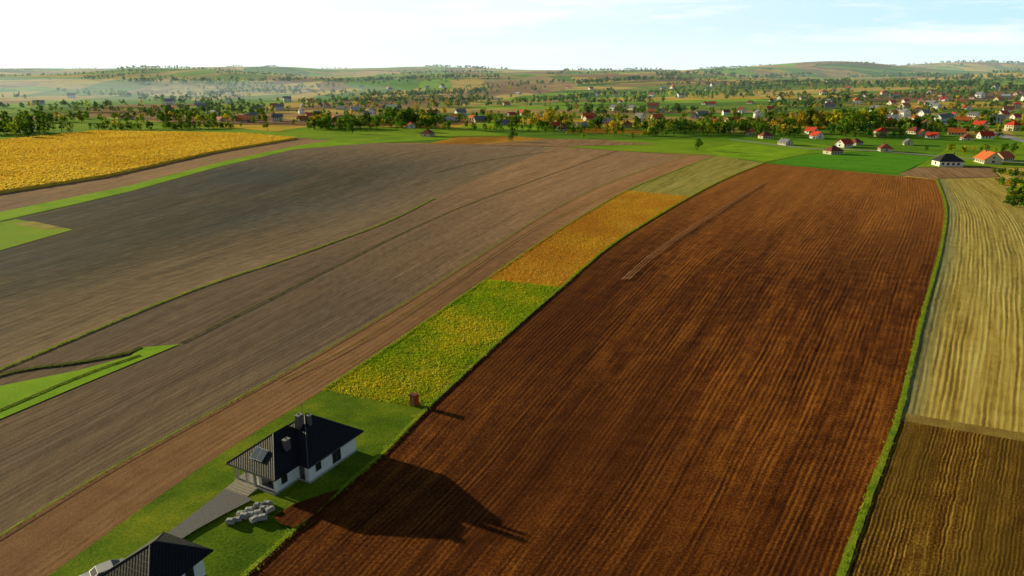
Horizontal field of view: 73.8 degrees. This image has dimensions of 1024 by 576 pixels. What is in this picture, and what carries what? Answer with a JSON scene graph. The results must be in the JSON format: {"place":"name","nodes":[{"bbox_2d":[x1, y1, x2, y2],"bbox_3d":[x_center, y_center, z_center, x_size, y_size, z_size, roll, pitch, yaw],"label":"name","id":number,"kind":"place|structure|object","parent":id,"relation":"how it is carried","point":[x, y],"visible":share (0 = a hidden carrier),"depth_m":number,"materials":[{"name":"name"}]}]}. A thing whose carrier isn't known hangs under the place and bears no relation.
{"place":"outdoors","nodes":[
{"label":"outdoors","id":0,"kind":"place"},
{"bbox_2d":[0,219,72,249],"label":"grass patch","id":1,"kind":"object","parent":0,"point":[11,234],"visible":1,"depth_m":225.59,"materials":[{"name":"green plant"}]},
{"bbox_2d":[13,221,66,228],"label":"dry patch","id":2,"kind":"object","parent":1,"relation":"on","point":[34,224],"visible":1,"depth_m":237.61,"materials":[{"name":"beige plant"}]},
{"bbox_2d":[0,354,139,409],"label":"ditch","id":3,"kind":"object","parent":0,"point":[64,382],"visible":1,"depth_m":114.98,"materials":[{"name":"green plant"}]},
{"bbox_2d":[0,346,141,375],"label":"ditch","id":4,"kind":"object","parent":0,"point":[79,361],"visible":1,"depth_m":123.81,"materials":[{"name":"green plant"}]},
{"bbox_2d":[0,344,178,418],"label":"bright meadow","id":5,"kind":"structure","parent":0,"point":[12,393],"depth_m":115.65,"materials":[{"name":"green plant"}]},
{"bbox_2d":[0,130,296,193],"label":"maize field","id":6,"kind":"structure","parent":0,"point":[51,183],"depth_m":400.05,"materials":[{"name":"yellow plant"}]},
{"bbox_2d":[0,117,304,138],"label":"green field","id":7,"kind":"structure","parent":0,"point":[84,126],"depth_m":660.99,"materials":[{"name":"green plant"}]},
{"bbox_2d":[0,139,329,211],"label":"grey strip field","id":8,"kind":"structure","parent":0,"point":[19,199],"depth_m":342.97,"materials":[{"name":"soil"}]},
{"bbox_2d":[104,113,304,123],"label":"tan field","id":9,"kind":"structure","parent":0,"point":[284,121],"depth_m":792.57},
{"bbox_2d":[168,489,252,537],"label":"gravel path","id":10,"kind":"structure","parent":0,"point":[224,501],"depth_m":81.38,"materials":[{"name":"grey gravel"}]},
{"bbox_2d":[0,198,433,368],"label":"grass verge","id":11,"kind":"object","parent":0,"point":[186,292],"depth_m":158.32,"materials":[{"name":"green plant"}]},
{"bbox_2d":[0,137,449,220],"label":"green strip field","id":12,"kind":"structure","parent":0,"point":[22,211],"depth_m":333.30,"materials":[{"name":"green plant"}]},
{"bbox_2d":[49,390,423,575],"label":"lawn","id":13,"kind":"structure","parent":0,"point":[232,555],"depth_m":84.32,"materials":[{"name":"green plant"}]},
{"bbox_2d":[80,558,123,575],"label":"car","id":14,"kind":"object","parent":13,"relation":"on","point":[99,569],"visible":0.31,"depth_m":70.42,"materials":[{"name":"white metal"}]},
{"bbox_2d":[99,531,212,575],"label":"hip roofed garage","id":15,"kind":"structure","parent":13,"relation":"on","point":[163,553],"depth_m":68.03,"materials":[{"name":"black tile"}]},
{"bbox_2d":[185,567,194,575],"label":"windows","id":16,"kind":"structure","parent":15,"relation":"in","point":[190,572],"depth_m":69.43,"materials":[{"name":"black glass"}]},
{"bbox_2d":[225,518,235,524],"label":"wrapped pallet","id":17,"kind":"object","parent":13,"relation":"on","point":[230,521],"visible":1,"depth_m":79.16,"materials":[{"name":"grey plastic"}]},
{"bbox_2d":[223,480,257,496],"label":"steps","id":18,"kind":"structure","parent":13,"relation":"on","point":[241,488],"depth_m":86.12,"materials":[{"name":"concrete"}]},
{"bbox_2d":[239,512,249,519],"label":"wrapped pallet","id":19,"kind":"object","parent":13,"relation":"on","point":[244,515],"visible":1,"depth_m":80.07,"materials":[{"name":"grey plastic"}]},
{"bbox_2d":[249,515,257,524],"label":"wrapped pallet","id":20,"kind":"object","parent":13,"relation":"on","point":[253,519],"visible":1,"depth_m":79.52,"materials":[{"name":"grey plastic"}]},
{"bbox_2d":[258,513,267,521],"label":"wrapped pallet","id":21,"kind":"object","parent":13,"relation":"on","point":[262,516],"visible":1,"depth_m":79.86,"materials":[{"name":"grey plastic"}]},
{"bbox_2d":[265,505,275,514],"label":"wrapped pallet","id":22,"kind":"object","parent":13,"relation":"on","point":[269,509],"visible":0.97,"depth_m":81.35,"materials":[{"name":"grey plastic"}]},
{"bbox_2d":[235,449,356,495],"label":"plinth","id":23,"kind":"structure","parent":13,"relation":"on","point":[242,478],"depth_m":87.58,"materials":[{"name":"grey concrete"}]},
{"bbox_2d":[235,468,256,486],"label":"porch columns","id":24,"kind":"structure","parent":23,"relation":"on","point":[247,477],"depth_m":86.90,"materials":[{"name":"grey concrete"}]},
{"bbox_2d":[258,438,355,490],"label":"walls","id":25,"kind":"structure","parent":23,"relation":"on","point":[348,448],"depth_m":87.94,"materials":[{"name":"white paint"}]},
{"bbox_2d":[227,414,362,480],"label":"roof","id":26,"kind":"structure","parent":25,"relation":"on","point":[325,437],"depth_m":87.44,"materials":[{"name":"tile"}]},
{"bbox_2d":[249,446,268,461],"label":"solar collectors","id":27,"kind":"object","parent":26,"relation":"on","point":[261,455],"visible":1,"depth_m":85.72,"materials":[{"name":"glass"}]},
{"bbox_2d":[226,413,362,480],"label":"ridge tiles","id":28,"kind":"object","parent":26,"relation":"attached to","point":[272,434],"visible":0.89,"depth_m":87.12,"materials":[{"name":"black tile"}]},
{"bbox_2d":[281,413,311,451],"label":"chimneys","id":29,"kind":"object","parent":26,"relation":"on","point":[286,444],"visible":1,"depth_m":89.27,"materials":[{"name":"grey concrete"}]},
{"bbox_2d":[226,431,363,481],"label":"gutters","id":30,"kind":"object","parent":25,"relation":"on","point":[308,468],"visible":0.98,"depth_m":86.32,"materials":[{"name":"metal"}]},
{"bbox_2d":[261,449,340,488],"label":"windows","id":31,"kind":"structure","parent":25,"relation":"attached to","point":[336,456],"depth_m":87.53,"materials":[{"name":"black glass"}]},
{"bbox_2d":[273,489,338,527],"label":"bare soil patch","id":32,"kind":"object","parent":13,"relation":"on","point":[294,515],"visible":1,"depth_m":81.56,"materials":[{"name":"brown soil"}]},
{"bbox_2d":[0,147,613,420],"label":"fallow strip","id":33,"kind":"object","parent":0,"point":[176,320],"visible":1,"depth_m":165.23,"materials":[{"name":"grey soil"}]},
{"bbox_2d":[2,151,615,407],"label":"ditch tufts","id":34,"kind":"object","parent":33,"relation":"on","point":[213,325],"visible":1,"depth_m":127.42,"materials":[{"name":"plant"}]},
{"bbox_2d":[0,155,687,534],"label":"grass verge","id":35,"kind":"object","parent":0,"point":[252,389],"depth_m":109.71,"materials":[{"name":"green plant"}]},
{"bbox_2d":[0,151,712,575],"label":"harrowed field","id":36,"kind":"structure","parent":0,"point":[54,449],"depth_m":119.74,"materials":[{"name":"brown soil"}]},
{"bbox_2d":[282,163,677,379],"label":"grass verge","id":37,"kind":"object","parent":36,"relation":"on","point":[436,293],"depth_m":156.16,"materials":[{"name":"green plant"}]},
{"bbox_2d":[281,126,513,140],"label":"orchard grass","id":38,"kind":"structure","parent":0,"point":[367,133],"depth_m":614.70,"materials":[{"name":"green plant"}]},
{"bbox_2d":[180,151,614,342],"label":"grass verge","id":39,"kind":"object","parent":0,"point":[343,261],"depth_m":182.79,"materials":[{"name":"green plant"}]},
{"bbox_2d":[324,279,560,407],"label":"weedy meadow","id":40,"kind":"structure","parent":0,"point":[423,364],"depth_m":129.23,"materials":[{"name":"green plant"}]},
{"bbox_2d":[409,392,418,406],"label":"outdoor toilet","id":41,"kind":"object","parent":40,"relation":"on","point":[414,399],"visible":1,"depth_m":107.52,"materials":[{"name":"brown wood"}]},
{"bbox_2d":[431,136,542,143],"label":"yellow strip","id":42,"kind":"object","parent":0,"point":[476,140],"visible":0.88,"depth_m":548.82,"materials":[{"name":"plant"}]},
{"bbox_2d":[0,61,1023,535],"bbox_3d":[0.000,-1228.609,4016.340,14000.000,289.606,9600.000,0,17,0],"label":"ground","id":43,"kind":"structure","parent":0,"point":[36,85],"depth_m":1528.21,"materials":[{"name":"green plant"}]},
{"bbox_2d":[164,98,174,104],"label":"village house","id":44,"kind":"structure","parent":43,"relation":"on","point":[170,101],"depth_m":1105.57,"materials":[{"name":"grey tile"}]},
{"bbox_2d":[235,115,251,121],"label":"village house","id":45,"kind":"structure","parent":43,"relation":"on","point":[242,118],"depth_m":763.57,"materials":[{"name":"orange tile"}]},
{"bbox_2d":[0,143,553,369],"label":"damp ploughland","id":46,"kind":"structure","parent":43,"relation":"on","point":[106,260],"depth_m":237.98,"materials":[{"name":"soil"}]},
{"bbox_2d":[271,113,282,120],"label":"village house","id":47,"kind":"structure","parent":43,"relation":"on","point":[276,117],"depth_m":776.50,"materials":[{"name":"grey tile"}]},
{"bbox_2d":[392,116,402,127],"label":"deciduous tree","id":48,"kind":"object","parent":43,"relation":"on","point":[396,119],"visible":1,"depth_m":636.61,"materials":[{"name":"green plant"}]},
{"bbox_2d":[420,129,434,136],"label":"village house","id":49,"kind":"structure","parent":43,"relation":"on","point":[427,133],"depth_m":582.06,"materials":[{"name":"brown tile"}]},
{"bbox_2d":[454,108,466,115],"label":"village house","id":50,"kind":"structure","parent":43,"relation":"on","point":[462,110],"depth_m":875.19,"materials":[{"name":"white paint"}]},
{"bbox_2d":[472,116,486,122],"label":"village house","id":51,"kind":"structure","parent":43,"relation":"on","point":[475,119],"depth_m":764.21,"materials":[{"name":"grey tile"}]},
{"bbox_2d":[0,99,1023,207],"bbox_3d":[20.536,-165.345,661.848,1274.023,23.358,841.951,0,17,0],"label":"village trees","id":52,"kind":"object","parent":43,"relation":"on","point":[848,121],"visible":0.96,"depth_m":670.04,"materials":[{"name":"green plant"}]},
{"bbox_2d":[0,60,1023,113],"bbox_3d":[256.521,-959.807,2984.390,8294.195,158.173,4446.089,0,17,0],"label":"distant trees","id":53,"kind":"object","parent":43,"relation":"on","point":[905,82],"visible":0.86,"depth_m":1473.50,"materials":[{"name":"green plant"}]},
{"bbox_2d":[323,155,713,388],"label":"grass verge","id":54,"kind":"object","parent":43,"relation":"on","point":[459,297],"depth_m":152.49,"materials":[{"name":"green plant"}]},
{"bbox_2d":[398,143,697,154],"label":"field headland","id":55,"kind":"structure","parent":43,"relation":"on","point":[554,146],"depth_m":503.25,"materials":[{"name":"green plant"}]},
{"bbox_2d":[463,139,651,145],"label":"brown strip","id":56,"kind":"object","parent":43,"relation":"on","point":[570,142],"visible":1,"depth_m":524.49,"materials":[{"name":"brown soil"}]},
{"bbox_2d":[634,112,646,121],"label":"village house","id":57,"kind":"structure","parent":43,"relation":"on","point":[642,116],"depth_m":772.49,"materials":[{"name":"grey"}]},
{"bbox_2d":[647,102,659,108],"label":"village house","id":58,"kind":"structure","parent":43,"relation":"on","point":[652,105],"depth_m":1021.05,"materials":[{"name":"orange tile"}]},
{"bbox_2d":[572,140,862,161],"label":"pasture","id":59,"kind":"structure","parent":43,"relation":"on","point":[674,146],"depth_m":502.22,"materials":[{"name":"green plant"}]},
{"bbox_2d":[694,138,702,150],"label":"deciduous tree","id":60,"kind":"object","parent":59,"relation":"on","point":[699,142],"visible":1,"depth_m":472.47,"materials":[{"name":"green plant"}]},
{"bbox_2d":[745,127,755,135],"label":"village house","id":61,"kind":"structure","parent":43,"relation":"on","point":[749,132],"depth_m":595.06,"materials":[{"name":"brown tile"}]},
{"bbox_2d":[703,143,809,160],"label":"bright pasture","id":62,"kind":"structure","parent":43,"relation":"on","point":[756,152],"depth_m":469.06,"materials":[{"name":"green plant"}]},
{"bbox_2d":[753,109,762,117],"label":"village house","id":63,"kind":"structure","parent":43,"relation":"on","point":[757,113],"depth_m":845.09,"materials":[{"name":"grey"}]},
{"bbox_2d":[758,131,773,138],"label":"village house","id":64,"kind":"structure","parent":43,"relation":"on","point":[765,135],"depth_m":565.02,"materials":[{"name":"white paint"}]},
{"bbox_2d":[777,138,792,144],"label":"village house","id":65,"kind":"structure","parent":43,"relation":"on","point":[782,141],"depth_m":511.43,"materials":[{"name":"grey"}]},
{"bbox_2d":[804,126,819,133],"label":"village house","id":66,"kind":"structure","parent":43,"relation":"on","point":[808,129],"depth_m":610.93,"materials":[{"name":"red tile"}]},
{"bbox_2d":[809,130,824,138],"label":"village house","id":67,"kind":"structure","parent":43,"relation":"on","point":[815,134],"depth_m":564.00,"materials":[{"name":"red tile"}]},
{"bbox_2d":[823,145,843,154],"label":"village house","id":68,"kind":"structure","parent":43,"relation":"on","point":[833,150],"depth_m":451.72,"materials":[{"name":"brown tile"}]},
{"bbox_2d":[834,138,853,147],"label":"village house","id":69,"kind":"structure","parent":43,"relation":"on","point":[845,143],"depth_m":497.62,"materials":[{"name":"white paint"}]},
{"bbox_2d":[852,138,862,145],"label":"village house","id":70,"kind":"structure","parent":43,"relation":"on","point":[856,141],"depth_m":511.75,"materials":[{"name":"brown tile"}]},
{"bbox_2d":[873,127,889,136],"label":"village house","id":71,"kind":"structure","parent":43,"relation":"on","point":[880,130],"depth_m":582.88,"materials":[{"name":"red tile"}]},
{"bbox_2d":[877,142,893,151],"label":"village house","id":72,"kind":"structure","parent":43,"relation":"on","point":[885,147],"depth_m":466.27,"materials":[{"name":"brown tile"}]},
{"bbox_2d":[836,178,947,575],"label":"grass verge","id":73,"kind":"object","parent":43,"relation":"on","point":[852,543],"depth_m":95.83,"materials":[{"name":"green plant"}]},
{"bbox_2d":[899,108,910,116],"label":"village house","id":74,"kind":"structure","parent":43,"relation":"on","point":[904,112],"depth_m":872.86,"materials":[{"name":"grey"}]},
{"bbox_2d":[903,138,912,145],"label":"village house","id":75,"kind":"structure","parent":43,"relation":"on","point":[907,142],"depth_m":510.15,"materials":[{"name":"grey"}]},
{"bbox_2d":[906,126,919,133],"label":"village house","id":76,"kind":"structure","parent":43,"relation":"on","point":[913,130],"depth_m":610.35,"materials":[{"name":"brown tile"}]},
{"bbox_2d":[918,109,931,116],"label":"village house","id":77,"kind":"structure","parent":43,"relation":"on","point":[922,112],"depth_m":847.73,"materials":[{"name":"grey"}]},
{"bbox_2d":[925,131,939,138],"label":"village house","id":78,"kind":"structure","parent":43,"relation":"on","point":[934,135],"depth_m":568.54,"materials":[{"name":"red tile"}]},
{"bbox_2d":[934,114,948,122],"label":"village house","id":79,"kind":"structure","parent":43,"relation":"on","point":[944,117],"depth_m":752.83,"materials":[{"name":"grey"}]},
{"bbox_2d":[931,152,964,166],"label":"village house","id":80,"kind":"structure","parent":43,"relation":"on","point":[950,160],"depth_m":391.16,"materials":[{"name":"tile"}]},
{"bbox_2d":[947,127,965,135],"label":"village house","id":81,"kind":"structure","parent":43,"relation":"on","point":[957,131],"depth_m":597.20,"materials":[{"name":"orange tile"}]},
{"bbox_2d":[900,413,1023,440],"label":"verge grass band","id":82,"kind":"object","parent":43,"relation":"on","point":[967,427],"visible":1,"depth_m":101.55,"materials":[{"name":"yellow plant"}]},
{"bbox_2d":[956,116,970,122],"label":"village house","id":83,"kind":"structure","parent":43,"relation":"on","point":[963,118],"depth_m":763.73,"materials":[{"name":"orange tile"}]},
{"bbox_2d":[959,132,974,140],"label":"village house","id":84,"kind":"structure","parent":43,"relation":"on","point":[967,137],"depth_m":547.14,"materials":[{"name":"brown tile"}]},
{"bbox_2d":[917,145,1023,167],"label":"paddock","id":85,"kind":"structure","parent":43,"relation":"on","point":[1018,153],"depth_m":445.40,"materials":[{"name":"green plant"}]},
{"bbox_2d":[967,112,979,118],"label":"village house","id":86,"kind":"structure","parent":43,"relation":"on","point":[973,114],"depth_m":828.67,"materials":[{"name":"grey"}]},
{"bbox_2d":[972,120,988,127],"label":"village house","id":87,"kind":"structure","parent":43,"relation":"on","point":[979,122],"depth_m":686.90,"materials":[{"name":"red tile"}]},
{"bbox_2d":[975,92,985,97],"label":"village house","id":88,"kind":"structure","parent":43,"relation":"on","point":[980,94],"depth_m":1170.21,"materials":[{"name":"white"}]},
{"bbox_2d":[976,130,994,138],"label":"village house","id":89,"kind":"structure","parent":43,"relation":"on","point":[988,134],"depth_m":565.12,"materials":[{"name":"red tile"}]},
{"bbox_2d":[973,150,1003,164],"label":"village house","id":90,"kind":"structure","parent":43,"relation":"on","point":[986,157],"depth_m":401.17,"materials":[{"name":"orange tile"}]},
{"bbox_2d":[988,115,1005,123],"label":"village house","id":91,"kind":"structure","parent":43,"relation":"on","point":[1001,119],"depth_m":731.96,"materials":[{"name":"grey"}]},
{"bbox_2d":[997,150,1015,160],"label":"village house","id":92,"kind":"structure","parent":43,"relation":"on","point":[1005,155],"depth_m":416.56,"materials":[{"name":"red tile"}]},
{"bbox_2d":[1004,120,1021,130],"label":"village house","id":93,"kind":"structure","parent":43,"relation":"on","point":[1014,125],"depth_m":644.96,"materials":[{"name":"beige paint"}]},
{"bbox_2d":[1011,101,1022,108],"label":"village house","id":94,"kind":"structure","parent":43,"relation":"on","point":[1017,105],"depth_m":1002.75,"materials":[{"name":"red tile"}]},
{"bbox_2d":[0,0,1023,69],"label":"sky","id":95,"kind":"structure","parent":0,"point":[67,34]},
{"bbox_2d":[458,123,566,130],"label":"meadow field","id":96,"kind":"structure","parent":0,"point":[525,127],"depth_m":685.41,"materials":[{"name":"green plant"}]},
{"bbox_2d":[485,191,689,286],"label":"dry crop field","id":97,"kind":"structure","parent":0,"point":[528,265],"depth_m":214.92,"materials":[{"name":"yellow plant"}]},
{"bbox_2d":[247,163,944,575],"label":"ploughed field","id":98,"kind":"structure","parent":0,"point":[717,393],"depth_m":105.92,"materials":[{"name":"soil"}]},
{"bbox_2d":[0,155,948,575],"bbox_3d":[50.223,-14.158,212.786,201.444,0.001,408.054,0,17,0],"label":"grass verge","id":99,"kind":"object","parent":98,"relation":"on","point":[265,555],"depth_m":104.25,"materials":[{"name":"green plant"}]},
{"bbox_2d":[555,113,656,117],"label":"dry field","id":100,"kind":"structure","parent":0,"point":[630,115],"depth_m":915.06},
{"bbox_2d":[575,128,657,133],"bbox_3d":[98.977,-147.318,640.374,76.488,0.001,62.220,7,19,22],"label":"hedge","id":101,"kind":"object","parent":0,"point":[602,130],"depth_m":636.40,"materials":[{"name":"green plant"}]},
{"bbox_2d":[621,184,758,279],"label":"worn track","id":102,"kind":"structure","parent":0,"point":[622,278],"depth_m":215.31,"materials":[{"name":"soil"}]},
{"bbox_2d":[625,184,760,279],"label":"worn track","id":103,"kind":"structure","parent":0,"point":[680,235],"depth_m":217.93,"materials":[{"name":"soil"}]},
{"bbox_2d":[627,156,761,195],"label":"pale stubble field","id":104,"kind":"structure","parent":0,"point":[691,179],"depth_m":353.38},
{"bbox_2d":[628,184,762,279],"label":"worn track","id":105,"kind":"structure","parent":0,"point":[685,234],"depth_m":221.30,"materials":[{"name":"soil"}]},
{"bbox_2d":[688,126,772,133],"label":"yellow field","id":106,"kind":"structure","parent":0,"point":[737,131],"depth_m":636.63,"materials":[{"name":"yellow plant"}]},
{"bbox_2d":[766,152,929,174],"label":"cabbage field","id":107,"kind":"structure","parent":0,"point":[885,163],"depth_m":414.38,"materials":[{"name":"green plant"}]},
{"bbox_2d":[730,139,1023,162],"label":"road","id":108,"kind":"structure","parent":0,"point":[866,150],"depth_m":480.31,"materials":[{"name":"grey asphalt"}]},
{"bbox_2d":[846,420,1023,575],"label":"rough stubble field","id":109,"kind":"structure","parent":0,"point":[947,502],"depth_m":82.13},
{"bbox_2d":[898,167,998,178],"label":"garden soil","id":110,"kind":"structure","parent":0,"point":[947,172],"depth_m":367.27,"materials":[{"name":"brown soil"}]},
{"bbox_2d":[900,116,1023,141],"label":"road","id":111,"kind":"structure","parent":0,"point":[1012,138],"depth_m":578.35,"materials":[{"name":"grey asphalt"}]},
{"bbox_2d":[902,177,1023,432],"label":"stubble field","id":112,"kind":"structure","parent":0,"point":[968,367],"depth_m":146.14,"materials":[{"name":"plant"}]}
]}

